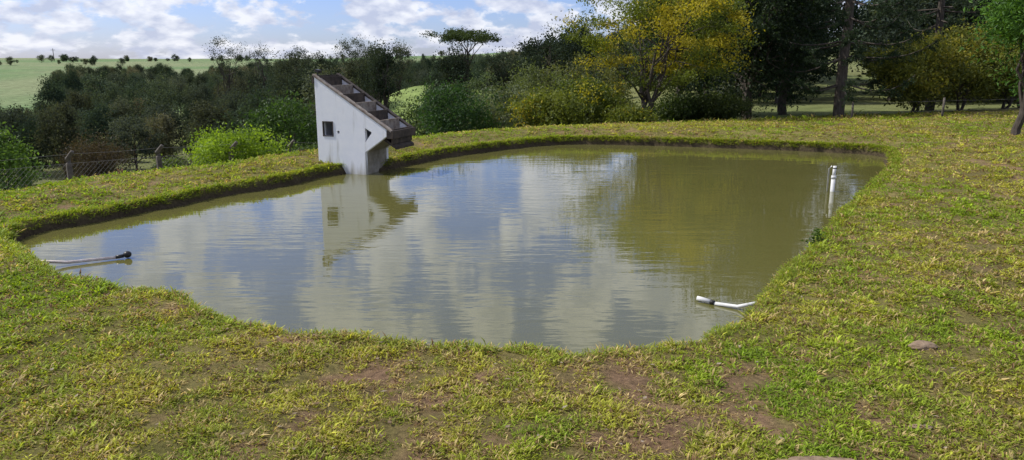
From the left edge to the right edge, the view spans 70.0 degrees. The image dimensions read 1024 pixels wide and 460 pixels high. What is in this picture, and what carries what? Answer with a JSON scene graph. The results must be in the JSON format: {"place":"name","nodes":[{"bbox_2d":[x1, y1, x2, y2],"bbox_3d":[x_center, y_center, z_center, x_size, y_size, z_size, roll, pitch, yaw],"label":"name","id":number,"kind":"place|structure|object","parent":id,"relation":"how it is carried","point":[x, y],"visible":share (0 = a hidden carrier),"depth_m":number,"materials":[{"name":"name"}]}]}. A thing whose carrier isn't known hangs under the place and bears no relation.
{"place":"outdoors","nodes":[
{"label":"outdoors","id":0,"kind":"place"},
{"bbox_2d":[0,0,867,58],"label":"sky","id":1,"kind":"structure","parent":0,"point":[103,29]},
{"bbox_2d":[19,144,886,356],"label":"pond water","id":2,"kind":"structure","parent":0,"point":[574,248],"depth_m":8.20,"materials":[{"name":"liquid"}]},
{"bbox_2d":[42,251,131,263],"bbox_3d":[-4.359,0.283,7.390,0.915,0.101,0.079,-7,15,-27],"label":"floating drain pipe","id":3,"kind":"object","parent":2,"relation":"on","point":[126,254],"visible":0.94,"depth_m":7.43,"materials":[{"name":"plastic"}]},
{"bbox_2d":[826,165,836,191],"bbox_3d":[4.998,-0.561,11.472,0.120,0.908,0.080,0,13,0],"label":"standpipe","id":4,"kind":"object","parent":2,"relation":"in","point":[833,181],"visible":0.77,"depth_m":11.41,"materials":[{"name":"white plastic"}]},
{"bbox_2d":[0,38,1023,459],"bbox_3d":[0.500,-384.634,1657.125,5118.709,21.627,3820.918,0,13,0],"label":"ground","id":5,"kind":"structure","parent":0,"point":[20,80],"depth_m":4.81,"materials":[{"name":"green plant"}]},
{"bbox_2d":[0,122,58,191],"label":"leafy tree","id":6,"kind":"object","parent":5,"relation":"on","point":[7,154],"visible":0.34,"depth_m":20.15,"materials":[{"name":"green plant"}]},
{"bbox_2d":[45,123,142,180],"bbox_3d":[-7.905,-1.130,14.059,2.084,1.866,1.780,0,13,0],"label":"dry shrub","id":7,"kind":"object","parent":5,"relation":"on","point":[90,156],"visible":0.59,"depth_m":13.83,"materials":[{"name":"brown plant"}]},
{"bbox_2d":[0,139,298,188],"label":"chain link fence","id":8,"kind":"object","parent":5,"relation":"on","point":[69,170],"visible":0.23,"depth_m":13.40,"materials":[{"name":"metal"}]},
{"bbox_2d":[12,139,289,186],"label":"valley scrub","id":9,"kind":"object","parent":5,"relation":"on","point":[120,170],"depth_m":61.71,"materials":[{"name":"green plant"}]},
{"bbox_2d":[149,152,190,169],"bbox_3d":[-7.213,-0.999,15.512,1.225,1.305,1.130,-12,18,-42],"label":"leafy tree","id":10,"kind":"object","parent":5,"relation":"on","point":[175,161],"visible":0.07,"depth_m":15.30,"materials":[{"name":"green plant"}]},
{"bbox_2d":[0,51,444,65],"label":"horizon trees","id":11,"kind":"object","parent":5,"relation":"on","point":[64,58],"visible":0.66,"depth_m":340.80,"materials":[{"name":"green plant"}]},
{"bbox_2d":[202,36,251,97],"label":"hillside tree","id":12,"kind":"object","parent":5,"relation":"on","point":[221,58],"visible":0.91,"depth_m":87.44,"materials":[{"name":"green plant"}]},
{"bbox_2d":[176,119,306,165],"bbox_3d":[-6.040,-1.564,15.603,2.445,1.671,2.350,9,16,34],"label":"lime green shrub","id":13,"kind":"object","parent":5,"relation":"on","point":[219,148],"visible":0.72,"depth_m":15.29,"materials":[{"name":"green plant"}]},
{"bbox_2d":[245,43,279,96],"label":"hillside tree","id":14,"kind":"object","parent":5,"relation":"on","point":[256,52],"visible":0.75,"depth_m":92.41,"materials":[{"name":"green plant"}]},
{"bbox_2d":[226,90,317,154],"bbox_3d":[-7.864,-2.621,25.126,3.785,4.408,4.084,-3,13,-14],"label":"leafy tree","id":15,"kind":"object","parent":5,"relation":"on","point":[303,133],"visible":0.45,"depth_m":24.31,"materials":[{"name":"green plant"}]},
{"bbox_2d":[237,95,311,150],"bbox_3d":[-9.969,-2.937,30.912,4.686,5.902,4.353,0,13,0],"label":"leafy tree","id":16,"kind":"object","parent":5,"relation":"on","point":[269,126],"visible":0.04,"depth_m":30.66,"materials":[{"name":"green plant"}]},
{"bbox_2d":[263,48,327,118],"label":"hillside tree","id":17,"kind":"object","parent":5,"relation":"on","point":[286,65],"visible":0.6,"depth_m":67.70,"materials":[{"name":"green plant"}]},
{"bbox_2d":[285,138,317,152],"bbox_3d":[-4.858,-1.669,17.839,1.910,1.153,1.566,0,13,0],"label":"leafy tree","id":18,"kind":"object","parent":5,"relation":"on","point":[307,148],"visible":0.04,"depth_m":17.77,"materials":[{"name":"green plant"}]},
{"bbox_2d":[290,45,317,79],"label":"hillside tree","id":19,"kind":"object","parent":5,"relation":"on","point":[297,48],"visible":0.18,"depth_m":93.15,"materials":[{"name":"green plant"}]},
{"bbox_2d":[300,51,345,94],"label":"hillside tree","id":20,"kind":"object","parent":5,"relation":"on","point":[319,59],"visible":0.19,"depth_m":69.82,"materials":[{"name":"green plant"}]},
{"bbox_2d":[0,25,658,186],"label":"valley forest","id":21,"kind":"object","parent":5,"relation":"on","point":[131,102],"visible":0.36,"depth_m":76.88,"materials":[{"name":"green plant"}]},
{"bbox_2d":[332,34,374,80],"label":"hillside tree","id":22,"kind":"object","parent":5,"relation":"on","point":[347,46],"visible":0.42,"depth_m":86.60,"materials":[{"name":"green plant"}]},
{"bbox_2d":[312,69,415,174],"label":"pond aeration cascade","id":23,"kind":"object","parent":5,"relation":"on","point":[360,131],"visible":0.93,"depth_m":13.12,"materials":[{"name":"white paint"}]},
{"bbox_2d":[358,42,382,77],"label":"hillside tree","id":24,"kind":"object","parent":5,"relation":"on","point":[367,53],"visible":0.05,"depth_m":88.85,"materials":[{"name":"green plant"}]},
{"bbox_2d":[340,39,401,97],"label":"hillside tree","id":25,"kind":"object","parent":5,"relation":"on","point":[362,58],"visible":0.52,"depth_m":58.28,"materials":[{"name":"green plant"}]},
{"bbox_2d":[360,38,407,111],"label":"hillside tree","id":26,"kind":"object","parent":5,"relation":"on","point":[383,84],"visible":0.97,"depth_m":54.57,"materials":[{"name":"green plant"}]},
{"bbox_2d":[380,37,418,89],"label":"hillside tree","id":27,"kind":"object","parent":5,"relation":"on","point":[400,51],"visible":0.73,"depth_m":86.95,"materials":[{"name":"green plant"}]},
{"bbox_2d":[390,91,452,136],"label":"broadleaf shrub","id":28,"kind":"object","parent":5,"relation":"on","point":[408,118],"visible":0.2,"depth_m":26.59,"materials":[{"name":"green plant"}]},
{"bbox_2d":[239,59,633,151],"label":"slope trees","id":29,"kind":"object","parent":5,"relation":"on","point":[596,74],"depth_m":42.30,"materials":[{"name":"green plant"}]},
{"bbox_2d":[0,134,903,357],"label":"pond edge grass","id":30,"kind":"structure","parent":5,"relation":"on","point":[836,225],"depth_m":8.39,"materials":[{"name":"green plant"}]},
{"bbox_2d":[422,38,481,100],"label":"hillside tree","id":31,"kind":"object","parent":5,"relation":"on","point":[449,62],"visible":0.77,"depth_m":54.32,"materials":[{"name":"green plant"}]},
{"bbox_2d":[409,67,511,135],"bbox_3d":[-1.644,-3.505,22.898,3.325,3.120,3.612,0,13,0],"label":"broadleaf shrub","id":32,"kind":"object","parent":5,"relation":"on","point":[435,117],"visible":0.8,"depth_m":22.52,"materials":[{"name":"green plant"}]},
{"bbox_2d":[421,26,501,91],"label":"umbrella tree","id":33,"kind":"object","parent":5,"relation":"on","point":[475,39],"visible":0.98,"depth_m":57.26,"materials":[{"name":"green plant"}]},
{"bbox_2d":[448,68,512,130],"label":"broadleaf shrub","id":34,"kind":"object","parent":5,"relation":"on","point":[476,83],"visible":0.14,"depth_m":32.09,"materials":[{"name":"green plant"}]},
{"bbox_2d":[459,71,545,129],"bbox_3d":[-0.170,-3.878,25.115,4.410,3.098,3.762,0,13,0],"label":"broadleaf shrub","id":35,"kind":"object","parent":5,"relation":"on","point":[510,92],"visible":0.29,"depth_m":24.71,"materials":[{"name":"green plant"}]},
{"bbox_2d":[478,41,531,90],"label":"hillside tree","id":36,"kind":"object","parent":5,"relation":"on","point":[494,61],"visible":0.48,"depth_m":54.34,"materials":[{"name":"green plant"}]},
{"bbox_2d":[0,167,1018,459],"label":"dry leaves","id":37,"kind":"object","parent":5,"relation":"on","point":[470,423],"visible":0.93,"depth_m":3.98,"materials":[{"name":"brown plant"}]},
{"bbox_2d":[482,56,566,127],"bbox_3d":[0.946,-5.010,29.502,4.647,4.246,3.811,-5,14,-19],"label":"broadleaf shrub","id":38,"kind":"object","parent":5,"relation":"on","point":[528,76],"visible":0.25,"depth_m":29.13,"materials":[{"name":"green plant"}]},
{"bbox_2d":[498,24,581,91],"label":"hillside tree","id":39,"kind":"object","parent":5,"relation":"on","point":[537,57],"visible":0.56,"depth_m":48.27,"materials":[{"name":"green plant"}]},
{"bbox_2d":[489,82,597,126],"bbox_3d":[0.923,-3.562,22.495,3.284,1.966,3.110,0,13,0],"label":"broadleaf shrub","id":40,"kind":"object","parent":5,"relation":"on","point":[539,108],"visible":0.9,"depth_m":21.98,"materials":[{"name":"green plant"}]},
{"bbox_2d":[524,69,635,123],"bbox_3d":[2.370,-4.124,24.384,3.065,2.418,3.598,10,16,36],"label":"broadleaf shrub","id":41,"kind":"object","parent":5,"relation":"on","point":[590,88],"visible":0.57,"depth_m":23.59,"materials":[{"name":"green plant"}]},
{"bbox_2d":[527,51,639,124],"bbox_3d":[2.778,-5.626,30.539,5.216,3.976,5.053,0,13,0],"label":"broadleaf shrub","id":42,"kind":"object","parent":5,"relation":"on","point":[611,75],"visible":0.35,"depth_m":29.81,"materials":[{"name":"green plant"}]},
{"bbox_2d":[538,15,632,78],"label":"hillside tree","id":43,"kind":"object","parent":5,"relation":"on","point":[570,47],"visible":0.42,"depth_m":43.95,"materials":[{"name":"green plant"}]},
{"bbox_2d":[590,96,668,123],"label":"broadleaf shrub","id":44,"kind":"object","parent":5,"relation":"on","point":[626,114],"visible":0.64,"depth_m":22.27,"materials":[{"name":"green plant"}]},
{"bbox_2d":[550,0,764,118],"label":"yellow flowering tree","id":45,"kind":"object","parent":5,"relation":"on","point":[713,40],"visible":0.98,"depth_m":22.91,"materials":[{"name":"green plant"}]},
{"bbox_2d":[646,87,713,121],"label":"broadleaf shrub","id":46,"kind":"object","parent":5,"relation":"on","point":[680,108],"visible":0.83,"depth_m":25.07,"materials":[{"name":"green plant"}]},
{"bbox_2d":[609,0,762,99],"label":"flowering tree","id":47,"kind":"object","parent":5,"relation":"on","point":[699,79],"visible":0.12,"depth_m":29.43,"materials":[{"name":"green plant"}]},
{"bbox_2d":[674,85,781,120],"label":"broadleaf shrub","id":48,"kind":"object","parent":5,"relation":"on","point":[724,105],"visible":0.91,"depth_m":24.67,"materials":[{"name":"green plant"}]},
{"bbox_2d":[696,296,759,307],"bbox_3d":[1.797,0.590,6.062,0.551,0.117,0.044,9,16,35],"label":"overflow pipe","id":49,"kind":"object","parent":5,"relation":"on","point":[705,300],"visible":0.88,"depth_m":6.09,"materials":[{"name":"white plastic"}]},
{"bbox_2d":[680,0,838,118],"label":"dark evergreen tree","id":50,"kind":"object","parent":5,"relation":"on","point":[748,76],"visible":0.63,"depth_m":25.48,"materials":[{"name":"green plant"}]},
{"bbox_2d":[735,0,871,114],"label":"dark evergreen tree","id":51,"kind":"object","parent":5,"relation":"on","point":[782,99],"visible":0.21,"depth_m":28.81,"materials":[{"name":"green plant"}]},
{"bbox_2d":[621,0,1000,103],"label":"hill forest","id":52,"kind":"object","parent":5,"relation":"on","point":[924,4],"visible":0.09,"depth_m":38.98,"materials":[{"name":"green plant"}]},
{"bbox_2d":[774,455,856,459],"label":"stone","id":53,"kind":"object","parent":5,"relation":"on","point":[812,457],"visible":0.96,"depth_m":3.36,"materials":[{"name":"brown stone"}]},
{"bbox_2d":[800,227,830,250],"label":"edge weed","id":54,"kind":"object","parent":5,"relation":"on","point":[815,233],"visible":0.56,"depth_m":7.65,"materials":[{"name":"green plant"}]},
{"bbox_2d":[756,0,944,117],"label":"araucaria pine tree","id":55,"kind":"object","parent":5,"relation":"on","point":[843,59],"visible":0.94,"depth_m":24.00,"materials":[{"name":"green plant"}]},
{"bbox_2d":[849,24,984,112],"bbox_3d":[13.954,-5.605,26.109,4.444,3.699,4.398,-10,16,-37],"label":"yellow green tree","id":56,"kind":"object","parent":5,"relation":"on","point":[939,69],"visible":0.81,"depth_m":25.21,"materials":[{"name":"green plant"}]},
{"bbox_2d":[909,424,932,429],"bbox_3d":[2.050,0.987,3.669,0.122,0.020,0.052,0,13,0],"label":"stone","id":57,"kind":"object","parent":5,"relation":"on","point":[924,425],"visible":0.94,"depth_m":3.66,"materials":[{"name":"grey stone"}]},
{"bbox_2d":[907,340,937,350],"bbox_3d":[2.663,0.754,4.745,0.192,0.067,0.118,0,13,0],"label":"stone","id":58,"kind":"object","parent":5,"relation":"on","point":[921,345],"visible":0.87,"depth_m":4.71,"materials":[{"name":"beige stone"}]},
{"bbox_2d":[850,97,1003,117],"bbox_3d":[14.995,-3.743,23.097,8.105,0.993,0.889,0,13,2],"label":"wire fence","id":59,"kind":"object","parent":5,"relation":"on","point":[942,111],"visible":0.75,"depth_m":22.87,"materials":[{"name":"metal"}]},
{"bbox_2d":[867,0,999,110],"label":"araucaria pine tree","id":60,"kind":"object","parent":5,"relation":"on","point":[940,10],"visible":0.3,"depth_m":29.19,"materials":[{"name":"green plant"}]},
{"bbox_2d":[907,6,1021,111],"bbox_3d":[16.952,-6.138,27.354,4.649,4.177,5.002,7,15,29],"label":"yellow green tree","id":61,"kind":"object","parent":5,"relation":"on","point":[982,81],"visible":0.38,"depth_m":26.45,"materials":[{"name":"green plant"}]},
{"bbox_2d":[953,35,1023,108],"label":"yellow green tree","id":62,"kind":"object","parent":5,"relation":"on","point":[1011,98],"visible":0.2,"depth_m":27.23,"materials":[{"name":"green plant"}]},
{"bbox_2d":[958,0,1023,134],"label":"mango tree","id":63,"kind":"object","parent":5,"relation":"on","point":[1008,26],"visible":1,"depth_m":16.63,"materials":[{"name":"green plant"}]},
{"bbox_2d":[984,32,1021,107],"bbox_3d":[20.800,-6.743,29.073,5.250,4.528,4.931,0,13,0],"label":"yellow green tree","id":64,"kind":"object","parent":5,"relation":"on","point":[1008,93],"visible":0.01,"depth_m":29.78,"materials":[{"name":"green plant"}]}
]}

